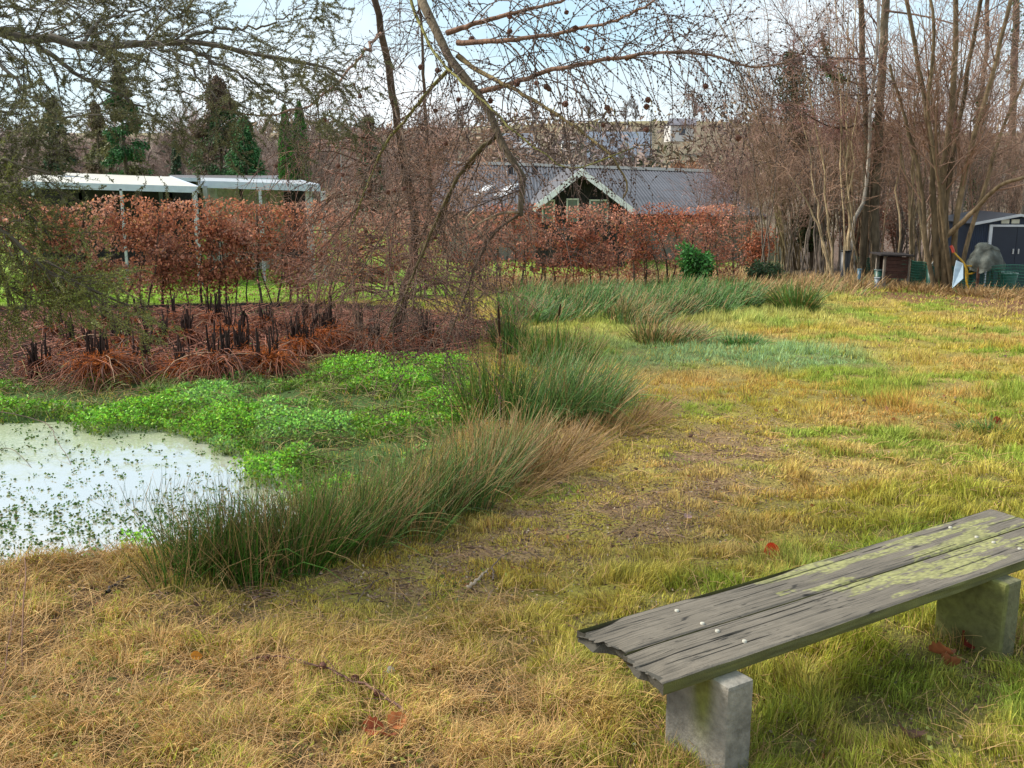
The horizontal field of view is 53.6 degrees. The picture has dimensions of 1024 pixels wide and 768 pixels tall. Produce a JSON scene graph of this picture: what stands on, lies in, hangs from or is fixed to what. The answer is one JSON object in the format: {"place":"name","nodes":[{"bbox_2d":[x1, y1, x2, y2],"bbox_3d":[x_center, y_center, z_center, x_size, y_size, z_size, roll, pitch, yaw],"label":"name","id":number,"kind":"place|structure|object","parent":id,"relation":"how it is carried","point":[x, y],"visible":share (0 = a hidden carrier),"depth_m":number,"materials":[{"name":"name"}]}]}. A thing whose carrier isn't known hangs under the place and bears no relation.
{"place":"outdoors","nodes":[
{"label":"outdoors","id":0,"kind":"place"},
{"bbox_2d":[0,421,307,564],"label":"pond water","id":1,"kind":"structure","parent":0,"point":[21,470],"depth_m":7.81,"materials":[{"name":"grey liquid"}]},
{"bbox_2d":[0,422,286,561],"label":"floating leaves","id":2,"kind":"object","parent":1,"relation":"on","point":[70,515],"visible":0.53,"depth_m":7.05,"materials":[{"name":"green plant"}]},
{"bbox_2d":[0,348,498,557],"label":"water weeds","id":3,"kind":"object","parent":1,"relation":"on","point":[254,465],"visible":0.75,"depth_m":9.31,"materials":[{"name":"green plant"}]},
{"bbox_2d":[0,121,1023,767],"bbox_3d":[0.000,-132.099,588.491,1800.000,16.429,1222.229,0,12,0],"label":"ground","id":4,"kind":"structure","parent":0,"point":[786,535],"depth_m":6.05,"materials":[{"name":"plant"}]},
{"bbox_2d":[0,333,73,383],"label":"fern crown","id":5,"kind":"object","parent":4,"relation":"on","point":[32,360],"visible":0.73,"depth_m":11.18,"materials":[{"name":"brown plant"}]},
{"bbox_2d":[20,306,85,340],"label":"fern crown","id":6,"kind":"object","parent":4,"relation":"on","point":[55,330],"visible":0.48,"depth_m":14.65,"materials":[{"name":"brown plant"}]},
{"bbox_2d":[38,94,80,174],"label":"conifer","id":7,"kind":"object","parent":4,"relation":"on","point":[49,166],"visible":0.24,"depth_m":56.17,"materials":[{"name":"green plant"}]},
{"bbox_2d":[30,313,95,357],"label":"fern crown","id":8,"kind":"object","parent":4,"relation":"on","point":[62,342],"visible":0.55,"depth_m":13.00,"materials":[{"name":"brown plant"}]},
{"bbox_2d":[81,99,119,174],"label":"conifer","id":9,"kind":"object","parent":4,"relation":"on","point":[91,154],"visible":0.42,"depth_m":52.37,"materials":[{"name":"green plant"}]},
{"bbox_2d":[32,325,170,399],"bbox_3d":[-4.473,-0.301,10.987,1.393,0.722,1.656,-6,14,-26],"label":"fern crown","id":10,"kind":"object","parent":4,"relation":"on","point":[103,360],"visible":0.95,"depth_m":10.78,"materials":[{"name":"brown plant"}]},
{"bbox_2d":[21,175,200,282],"bbox_3d":[-12.000,-4.809,30.802,4.885,2.940,12.765,-5,13,-24],"label":"carport","id":11,"kind":"object","parent":4,"relation":"on","point":[155,187],"visible":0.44,"depth_m":32.40,"materials":[{"name":"metal"}]},
{"bbox_2d":[64,311,171,355],"bbox_3d":[-4.958,-0.657,13.062,1.476,0.661,1.404,0,12,0],"label":"fern crown","id":12,"kind":"object","parent":4,"relation":"on","point":[118,339],"visible":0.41,"depth_m":12.94,"materials":[{"name":"brown plant"}]},
{"bbox_2d":[95,64,155,175],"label":"conifer","id":13,"kind":"object","parent":4,"relation":"on","point":[116,154],"visible":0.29,"depth_m":48.31,"materials":[{"name":"green plant"}]},
{"bbox_2d":[104,331,174,383],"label":"fern crown","id":14,"kind":"object","parent":4,"relation":"on","point":[147,359],"visible":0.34,"depth_m":11.32,"materials":[{"name":"brown plant"}]},
{"bbox_2d":[124,308,202,355],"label":"fern crown","id":15,"kind":"object","parent":4,"relation":"on","point":[164,338],"visible":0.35,"depth_m":13.45,"materials":[{"name":"brown plant"}]},
{"bbox_2d":[142,104,196,175],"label":"bare tree","id":16,"kind":"object","parent":4,"relation":"on","point":[167,149],"visible":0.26,"depth_m":60.67,"materials":[{"name":"brown plant"}]},
{"bbox_2d":[132,334,217,383],"bbox_3d":[-3.559,-0.270,11.136,1.045,0.591,1.026,0,12,0],"label":"fern crown","id":17,"kind":"object","parent":4,"relation":"on","point":[176,368],"visible":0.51,"depth_m":10.99,"materials":[{"name":"brown plant"}]},
{"bbox_2d":[154,97,203,175],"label":"bare tree","id":18,"kind":"object","parent":4,"relation":"on","point":[190,145],"visible":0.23,"depth_m":61.14,"materials":[{"name":"brown plant"}]},
{"bbox_2d":[0,188,363,307],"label":"beech hedge","id":19,"kind":"object","parent":4,"relation":"on","point":[163,269],"visible":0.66,"depth_m":19.77,"materials":[{"name":"brown plant"}]},
{"bbox_2d":[154,302,216,349],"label":"fern crown","id":20,"kind":"object","parent":4,"relation":"on","point":[186,322],"visible":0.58,"depth_m":13.74,"materials":[{"name":"brown plant"}]},
{"bbox_2d":[0,0,397,382],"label":"spruce","id":21,"kind":"object","parent":4,"relation":"on","point":[56,287],"visible":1,"depth_m":5.28,"materials":[{"name":"green plant"}]},
{"bbox_2d":[174,289,240,330],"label":"fern crown","id":22,"kind":"object","parent":4,"relation":"on","point":[218,312],"visible":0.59,"depth_m":15.78,"materials":[{"name":"brown plant"}]},
{"bbox_2d":[168,175,278,231],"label":"carport","id":23,"kind":"object","parent":4,"relation":"on","point":[192,179],"visible":0.13,"depth_m":43.58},
{"bbox_2d":[184,73,265,174],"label":"conifer","id":24,"kind":"object","parent":4,"relation":"on","point":[214,169],"visible":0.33,"depth_m":53.73,"materials":[{"name":"green plant"}]},
{"bbox_2d":[151,320,306,388],"bbox_3d":[-3.288,-0.320,11.001,1.510,0.676,1.415,6,14,26],"label":"fern crown","id":25,"kind":"object","parent":4,"relation":"on","point":[211,358],"visible":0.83,"depth_m":10.93,"materials":[{"name":"brown plant"}]},
{"bbox_2d":[193,297,270,349],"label":"fern crown","id":26,"kind":"object","parent":4,"relation":"on","point":[229,320],"visible":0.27,"depth_m":13.81,"materials":[{"name":"brown plant"}]},
{"bbox_2d":[223,115,269,174],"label":"conifer","id":27,"kind":"object","parent":4,"relation":"on","point":[255,154],"visible":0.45,"depth_m":50.39,"materials":[{"name":"green plant"}]},
{"bbox_2d":[198,319,296,375],"bbox_3d":[-3.148,-0.409,11.761,1.312,0.660,1.163,9,15,36],"label":"fern crown","id":28,"kind":"object","parent":4,"relation":"on","point":[241,341],"visible":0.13,"depth_m":11.79,"materials":[{"name":"brown plant"}]},
{"bbox_2d":[198,178,320,281],"bbox_3d":[-7.663,-4.748,30.709,3.265,2.895,9.224,-3,13,-16],"label":"carport","id":29,"kind":"object","parent":4,"relation":"on","point":[213,188],"visible":0.43,"depth_m":31.04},
{"bbox_2d":[0,290,519,393],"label":"fallen stems","id":30,"kind":"object","parent":4,"relation":"on","point":[22,349],"visible":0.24,"depth_m":14.39,"materials":[{"name":"plant"}]},
{"bbox_2d":[232,302,294,338],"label":"fern crown","id":31,"kind":"object","parent":4,"relation":"on","point":[262,319],"visible":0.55,"depth_m":15.11,"materials":[{"name":"brown plant"}]},
{"bbox_2d":[212,315,323,382],"bbox_3d":[-2.667,-0.371,11.244,1.147,0.716,1.276,5,13,23],"label":"fern crown","id":32,"kind":"object","parent":4,"relation":"on","point":[279,360],"visible":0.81,"depth_m":11.20,"materials":[{"name":"brown plant"}]},
{"bbox_2d":[277,104,296,179],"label":"cypress","id":33,"kind":"object","parent":4,"relation":"on","point":[284,169],"visible":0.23,"depth_m":38.85,"materials":[{"name":"green plant"}]},
{"bbox_2d":[292,101,314,241],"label":"cypress","id":34,"kind":"object","parent":4,"relation":"on","point":[296,114],"visible":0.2,"depth_m":39.23,"materials":[{"name":"green plant"}]},
{"bbox_2d":[261,311,361,363],"bbox_3d":[-2.542,-0.540,12.523,1.282,0.712,1.230,4,13,17],"label":"fern crown","id":35,"kind":"object","parent":4,"relation":"on","point":[304,344],"visible":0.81,"depth_m":12.49,"materials":[{"name":"brown plant"}]},
{"bbox_2d":[262,297,368,357],"bbox_3d":[-2.413,-0.683,13.024,1.342,0.811,1.322,4,13,17],"label":"fern crown","id":36,"kind":"object","parent":4,"relation":"on","point":[327,329],"visible":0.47,"depth_m":13.07,"materials":[{"name":"brown plant"}]},
{"bbox_2d":[306,117,346,207],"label":"bare tree","id":37,"kind":"object","parent":4,"relation":"on","point":[318,166],"visible":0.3,"depth_m":58.38,"materials":[{"name":"brown plant"}]},
{"bbox_2d":[234,636,426,733],"bbox_3d":[-0.669,1.144,3.944,0.990,0.184,0.189,8,14,32],"label":"fallen branch","id":38,"kind":"object","parent":4,"relation":"on","point":[323,664],"visible":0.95,"depth_m":3.92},
{"bbox_2d":[107,388,572,594],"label":"bank rushes","id":39,"kind":"object","parent":4,"relation":"on","point":[273,539],"visible":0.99,"depth_m":5.39,"materials":[{"name":"plant"}]},
{"bbox_2d":[354,111,389,220],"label":"conifer","id":40,"kind":"object","parent":4,"relation":"on","point":[374,124],"visible":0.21,"depth_m":58.50,"materials":[{"name":"green plant"}]},
{"bbox_2d":[332,313,419,358],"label":"fern crown","id":41,"kind":"object","parent":4,"relation":"on","point":[379,340],"visible":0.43,"depth_m":12.98,"materials":[{"name":"brown plant"}]},
{"bbox_2d":[391,306,452,351],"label":"fern crown","id":42,"kind":"object","parent":4,"relation":"on","point":[422,336],"visible":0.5,"depth_m":13.75,"materials":[{"name":"brown plant"}]},
{"bbox_2d":[402,332,571,426],"bbox_3d":[-0.341,-0.070,9.270,1.424,0.921,2.140,-5,13,-23],"label":"rush tussock","id":43,"kind":"object","parent":4,"relation":"on","point":[473,383],"visible":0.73,"depth_m":9.00,"materials":[{"name":"plant"}]},
{"bbox_2d":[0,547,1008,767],"bbox_3d":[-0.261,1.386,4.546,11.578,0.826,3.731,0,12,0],"label":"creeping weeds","id":44,"kind":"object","parent":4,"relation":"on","point":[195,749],"visible":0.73,"depth_m":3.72,"materials":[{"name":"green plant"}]},
{"bbox_2d":[472,308,538,354],"bbox_3d":[-0.029,-0.760,13.782,1.022,0.573,1.835,0,12,0],"label":"rush tussock","id":45,"kind":"object","parent":4,"relation":"on","point":[504,327],"visible":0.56,"depth_m":13.38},
{"bbox_2d":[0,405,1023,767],"bbox_3d":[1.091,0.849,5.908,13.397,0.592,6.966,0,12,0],"label":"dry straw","id":46,"kind":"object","parent":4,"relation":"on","point":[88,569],"visible":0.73,"depth_m":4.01,"materials":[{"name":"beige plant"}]},
{"bbox_2d":[0,96,1023,218],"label":"hillside scrub","id":47,"kind":"object","parent":4,"relation":"on","point":[651,159],"visible":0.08,"depth_m":109.56,"materials":[{"name":"plant"}]},
{"bbox_2d":[0,288,1023,758],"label":"leaf litter","id":48,"kind":"object","parent":4,"relation":"on","point":[578,490],"visible":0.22,"depth_m":8.36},
{"bbox_2d":[0,343,1023,767],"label":"twig litter","id":49,"kind":"object","parent":4,"relation":"on","point":[592,513],"visible":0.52,"depth_m":5.57,"materials":[{"name":"plant"}]},
{"bbox_2d":[144,0,924,433],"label":"larch","id":50,"kind":"object","parent":4,"relation":"on","point":[440,224],"visible":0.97,"depth_m":6.64,"materials":[{"name":"brown plant"}]},
{"bbox_2d":[337,201,754,295],"bbox_3d":[0.984,-3.176,23.503,10.438,2.242,2.158,-4,13,-19],"label":"beech hedge","id":51,"kind":"object","parent":4,"relation":"on","point":[581,231],"visible":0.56,"depth_m":23.74,"materials":[{"name":"brown plant"}]},
{"bbox_2d":[402,385,692,511],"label":"dead bank grass","id":52,"kind":"structure","parent":4,"relation":"on","point":[561,465],"depth_m":7.67,"materials":[{"name":"plant"}]},
{"bbox_2d":[501,319,615,369],"bbox_3d":[0.518,-0.523,12.285,1.483,0.661,1.627,10,16,38],"label":"rush tussock","id":53,"kind":"object","parent":4,"relation":"on","point":[564,339],"visible":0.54,"depth_m":12.14,"materials":[{"name":"plant"}]},
{"bbox_2d":[463,330,670,431],"bbox_3d":[0.462,-0.095,9.308,1.974,0.865,2.536,0,12,0],"label":"rush tussock","id":54,"kind":"object","parent":4,"relation":"on","point":[570,389],"visible":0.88,"depth_m":8.81,"materials":[{"name":"plant"}]},
{"bbox_2d":[432,160,766,266],"bbox_3d":[2.875,-6.780,39.202,11.414,3.704,16.500,0,12,0],"label":"farmhouse","id":55,"kind":"object","parent":4,"relation":"on","point":[643,193],"visible":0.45,"depth_m":35.23,"materials":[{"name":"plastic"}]},
{"bbox_2d":[584,132,651,166],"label":"house","id":56,"kind":"structure","parent":4,"relation":"on","point":[641,136],"depth_m":149.87,"materials":[{"name":"plastic"}]},
{"bbox_2d":[485,271,773,326],"bbox_3d":[2.473,-1.781,19.658,5.995,0.938,7.402,0,12,0],"label":"rush bed","id":57,"kind":"object","parent":4,"relation":"on","point":[689,297],"visible":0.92,"depth_m":18.10,"materials":[{"name":"plant"}]},
{"bbox_2d":[619,309,724,344],"bbox_3d":[2.264,-0.810,14.511,1.549,0.507,1.656,0,12,0],"label":"rush tussock","id":58,"kind":"object","parent":4,"relation":"on","point":[676,334],"visible":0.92,"depth_m":14.31,"materials":[{"name":"plant"}]},
{"bbox_2d":[664,118,696,141],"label":"house","id":59,"kind":"structure","parent":4,"relation":"on","point":[678,137],"depth_m":165.76,"materials":[{"name":"plastic"}]},
{"bbox_2d":[675,239,722,282],"bbox_3d":[4.276,-2.723,23.471,1.111,1.269,0.972,7,14,30],"label":"laurel","id":60,"kind":"object","parent":4,"relation":"on","point":[693,262],"visible":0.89,"depth_m":23.32,"materials":[{"name":"green plant"}]},
{"bbox_2d":[657,119,780,266],"bbox_3d":[6.539,-5.993,31.876,3.747,4.699,4.605,0,12,0],"label":"hazel","id":61,"kind":"object","parent":4,"relation":"on","point":[712,195],"visible":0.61,"depth_m":31.55,"materials":[{"name":"brown plant"}]},
{"bbox_2d":[436,262,1023,302],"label":"rank grass","id":62,"kind":"structure","parent":4,"relation":"on","point":[864,282],"depth_m":23.75,"materials":[{"name":"plant"}]},
{"bbox_2d":[669,57,807,265],"bbox_3d":[7.137,-6.950,31.640,4.984,6.716,3.951,0,12,0],"label":"hazel","id":63,"kind":"object","parent":4,"relation":"on","point":[700,142],"visible":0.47,"depth_m":31.56,"materials":[{"name":"brown plant"}]},
{"bbox_2d":[715,125,773,269],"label":"bare tree","id":64,"kind":"object","parent":4,"relation":"on","point":[753,203],"visible":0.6,"depth_m":29.53,"materials":[{"name":"brown plant"}]},
{"bbox_2d":[717,330,774,347],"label":"grass tuft","id":65,"kind":"object","parent":4,"relation":"on","point":[744,341],"visible":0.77,"depth_m":14.14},
{"bbox_2d":[657,0,838,270],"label":"hazel","id":66,"kind":"object","parent":4,"relation":"on","point":[795,249],"visible":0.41,"depth_m":30.66,"materials":[{"name":"brown plant"}]},
{"bbox_2d":[735,219,779,269],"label":"young beech","id":67,"kind":"object","parent":4,"relation":"on","point":[755,247],"visible":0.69,"depth_m":28.68,"materials":[{"name":"brown plant"}]},
{"bbox_2d":[742,258,777,281],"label":"shrub","id":68,"kind":"object","parent":4,"relation":"on","point":[759,267],"visible":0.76,"depth_m":24.34,"materials":[{"name":"green plant"}]},
{"bbox_2d":[716,73,813,266],"bbox_3d":[6.783,-5.444,27.168,2.701,5.597,2.436,3,12,12],"label":"bare tree","id":69,"kind":"object","parent":4,"relation":"on","point":[783,178],"visible":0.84,"depth_m":27.13,"materials":[{"name":"brown plant"}]},
{"bbox_2d":[709,0,829,270],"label":"hazel","id":70,"kind":"object","parent":4,"relation":"on","point":[771,114],"visible":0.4,"depth_m":30.61,"materials":[{"name":"brown plant"}]},
{"bbox_2d":[739,104,835,274],"bbox_3d":[8.298,-5.633,29.702,2.980,5.046,2.454,11,16,41],"label":"bare tree","id":71,"kind":"object","parent":4,"relation":"on","point":[789,257],"visible":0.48,"depth_m":29.70,"materials":[{"name":"brown plant"}]},
{"bbox_2d":[755,2,832,268],"bbox_3d":[8.670,-7.444,30.904,3.135,8.092,2.192,0,12,0],"label":"ivy clad tree","id":72,"kind":"object","parent":4,"relation":"on","point":[811,248],"visible":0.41,"depth_m":30.49,"materials":[{"name":"plant"}]},
{"bbox_2d":[756,275,836,311],"bbox_3d":[5.455,-1.760,19.547,1.675,0.760,2.336,0,12,0],"label":"rush tussock","id":73,"kind":"object","parent":4,"relation":"on","point":[809,300],"visible":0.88,"depth_m":19.14,"materials":[{"name":"plant"}]},
{"bbox_2d":[577,509,1023,767],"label":"bench","id":74,"kind":"object","parent":4,"relation":"on","point":[689,657],"visible":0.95,"depth_m":3.78,"materials":[{"name":"grey wood"}]},
{"bbox_2d":[752,0,884,282],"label":"hazel","id":75,"kind":"object","parent":4,"relation":"on","point":[846,238],"visible":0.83,"depth_m":24.86,"materials":[{"name":"brown plant"}]},
{"bbox_2d":[783,84,862,273],"bbox_3d":[9.386,-5.937,29.718,2.788,5.733,3.386,-4,13,-17],"label":"bare tree","id":76,"kind":"object","parent":4,"relation":"on","point":[827,180],"visible":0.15,"depth_m":29.64,"materials":[{"name":"brown plant"}]},
{"bbox_2d":[768,36,888,277],"bbox_3d":[8.475,-5.889,27.093,2.768,6.497,3.818,7,14,30],"label":"bare tree","id":77,"kind":"object","parent":4,"relation":"on","point":[817,256],"visible":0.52,"depth_m":27.26,"materials":[{"name":"brown plant"}]},
{"bbox_2d":[779,0,893,274],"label":"hazel","id":78,"kind":"object","parent":4,"relation":"on","point":[828,247],"visible":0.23,"depth_m":29.45,"materials":[{"name":"brown plant"}]},
{"bbox_2d":[801,130,891,271],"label":"bare tree","id":79,"kind":"object","parent":4,"relation":"on","point":[839,237],"visible":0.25,"depth_m":29.13,"materials":[{"name":"brown plant"}]},
{"bbox_2d":[791,0,910,276],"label":"hazel","id":80,"kind":"object","parent":4,"relation":"on","point":[859,227],"visible":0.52,"depth_m":26.11,"materials":[{"name":"brown plant"}]},
{"bbox_2d":[795,2,921,274],"bbox_3d":[9.574,-7.414,27.799,3.871,9.058,3.842,0,12,0],"label":"hazel","id":81,"kind":"object","parent":4,"relation":"on","point":[859,175],"visible":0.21,"depth_m":27.35,"materials":[{"name":"brown plant"}]},
{"bbox_2d":[821,64,921,256],"bbox_3d":[10.186,-5.927,28.503,2.929,6.069,2.641,0,12,-1],"label":"bare tree","id":82,"kind":"object","parent":4,"relation":"on","point":[855,189],"visible":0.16,"depth_m":28.36,"materials":[{"name":"brown plant"}]},
{"bbox_2d":[721,0,1023,276],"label":"birch","id":83,"kind":"object","parent":4,"relation":"on","point":[882,23],"visible":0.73,"depth_m":25.19,"materials":[{"name":"brown plant"}]},
{"bbox_2d":[870,252,914,288],"bbox_3d":[9.054,-2.694,24.227,0.793,0.872,0.750,0,12,0],"label":"compost box","id":84,"kind":"object","parent":4,"relation":"on","point":[892,264],"visible":0.91,"depth_m":23.93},
{"bbox_2d":[830,0,976,281],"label":"hazel","id":85,"kind":"object","parent":4,"relation":"on","point":[911,215],"visible":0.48,"depth_m":24.82,"materials":[{"name":"brown plant"}]},
{"bbox_2d":[880,180,930,252],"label":"young beech","id":86,"kind":"object","parent":4,"relation":"on","point":[892,228],"visible":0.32,"depth_m":32.60,"materials":[{"name":"brown plant"}]},
{"bbox_2d":[821,0,990,281],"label":"hazel","id":87,"kind":"object","parent":4,"relation":"on","point":[906,181],"visible":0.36,"depth_m":25.66,"materials":[{"name":"brown plant"}]},
{"bbox_2d":[858,60,962,260],"bbox_3d":[11.752,-6.438,30.511,3.761,6.401,2.727,5,13,23],"label":"bare tree","id":88,"kind":"object","parent":4,"relation":"on","point":[903,227],"visible":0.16,"depth_m":30.45,"materials":[{"name":"brown plant"}]},
{"bbox_2d":[829,0,1023,291],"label":"coppiced maple","id":89,"kind":"object","parent":4,"relation":"on","point":[943,268],"visible":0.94,"depth_m":22.60,"materials":[{"name":"brown plant"}]},
{"bbox_2d":[883,45,978,253],"bbox_3d":[13.020,-7.088,31.562,3.113,7.153,3.452,-2,12,-7],"label":"bare tree","id":90,"kind":"object","parent":4,"relation":"on","point":[905,159],"visible":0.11,"depth_m":31.55,"materials":[{"name":"brown plant"}]},
{"bbox_2d":[855,256,1023,292],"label":"garden netting","id":91,"kind":"object","parent":4,"relation":"on","point":[917,267],"visible":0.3,"depth_m":23.00,"materials":[{"name":"plastic"}]},
{"bbox_2d":[856,0,1023,279],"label":"hazel","id":92,"kind":"object","parent":4,"relation":"on","point":[961,74],"visible":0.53,"depth_m":23.56,"materials":[{"name":"brown plant"}]},
{"bbox_2d":[892,0,1023,214],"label":"bare tree","id":93,"kind":"object","parent":4,"relation":"on","point":[969,95],"visible":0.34,"depth_m":26.10,"materials":[{"name":"brown plant"}]},
{"bbox_2d":[940,108,1008,214],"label":"bare tree","id":94,"kind":"object","parent":4,"relation":"on","point":[978,170],"visible":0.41,"depth_m":26.41,"materials":[{"name":"brown plant"}]},
{"bbox_2d":[928,126,1023,214],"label":"bare tree","id":95,"kind":"object","parent":4,"relation":"on","point":[1001,179],"visible":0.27,"depth_m":27.86,"materials":[{"name":"brown plant"}]},
{"bbox_2d":[932,210,1023,287],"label":"garden shed","id":96,"kind":"structure","parent":4,"relation":"on","point":[1003,232],"depth_m":24.43,"materials":[{"name":"wood"}]},
{"bbox_2d":[988,227,1017,286],"bbox_3d":[11.843,-3.019,24.486,0.597,1.528,0.053,0,12,0],"label":"door","id":97,"kind":"structure","parent":96,"relation":"in","point":[1004,238],"depth_m":24.41,"materials":[{"name":"wood"}]},
{"bbox_2d":[1013,227,1023,287],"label":"door","id":98,"kind":"structure","parent":96,"relation":"in","point":[1019,250],"depth_m":24.46,"materials":[{"name":"wood"}]},
{"bbox_2d":[949,414,1015,436],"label":"grass tuft","id":99,"kind":"object","parent":4,"relation":"on","point":[988,427],"visible":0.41,"depth_m":8.45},
{"bbox_2d":[945,0,1023,211],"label":"ivy clad tree","id":100,"kind":"object","parent":4,"relation":"on","point":[987,24],"visible":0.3,"depth_m":29.42,"materials":[{"name":"brown plant"}]},
{"bbox_2d":[966,242,1005,289],"bbox_3d":[10.754,-2.606,22.981,0.840,1.210,0.667,0,12,0],"label":"covered barbecue","id":101,"kind":"object","parent":4,"relation":"on","point":[984,257],"visible":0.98,"depth_m":22.72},
{"bbox_2d":[953,2,1023,210],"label":"hazel","id":102,"kind":"object","parent":4,"relation":"on","point":[1021,43],"visible":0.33,"depth_m":30.45,"materials":[{"name":"brown plant"}]},
{"bbox_2d":[957,77,1023,213],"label":"bare tree","id":103,"kind":"object","parent":4,"relation":"on","point":[1018,195],"visible":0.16,"depth_m":31.09,"materials":[{"name":"brown plant"}]},
{"bbox_2d":[964,0,1023,208],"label":"ivy clad tree","id":104,"kind":"object","parent":4,"relation":"on","point":[1014,37],"visible":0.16,"depth_m":34.71,"materials":[{"name":"brown plant"}]},
{"bbox_2d":[979,55,1023,213],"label":"bare tree","id":105,"kind":"object","parent":4,"relation":"on","point":[1022,153],"visible":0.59,"depth_m":28.15,"materials":[{"name":"brown plant"}]},
{"bbox_2d":[0,0,1023,132],"label":"sky","id":106,"kind":"structure","parent":0,"point":[362,27],"materials":[{"name":"white"}]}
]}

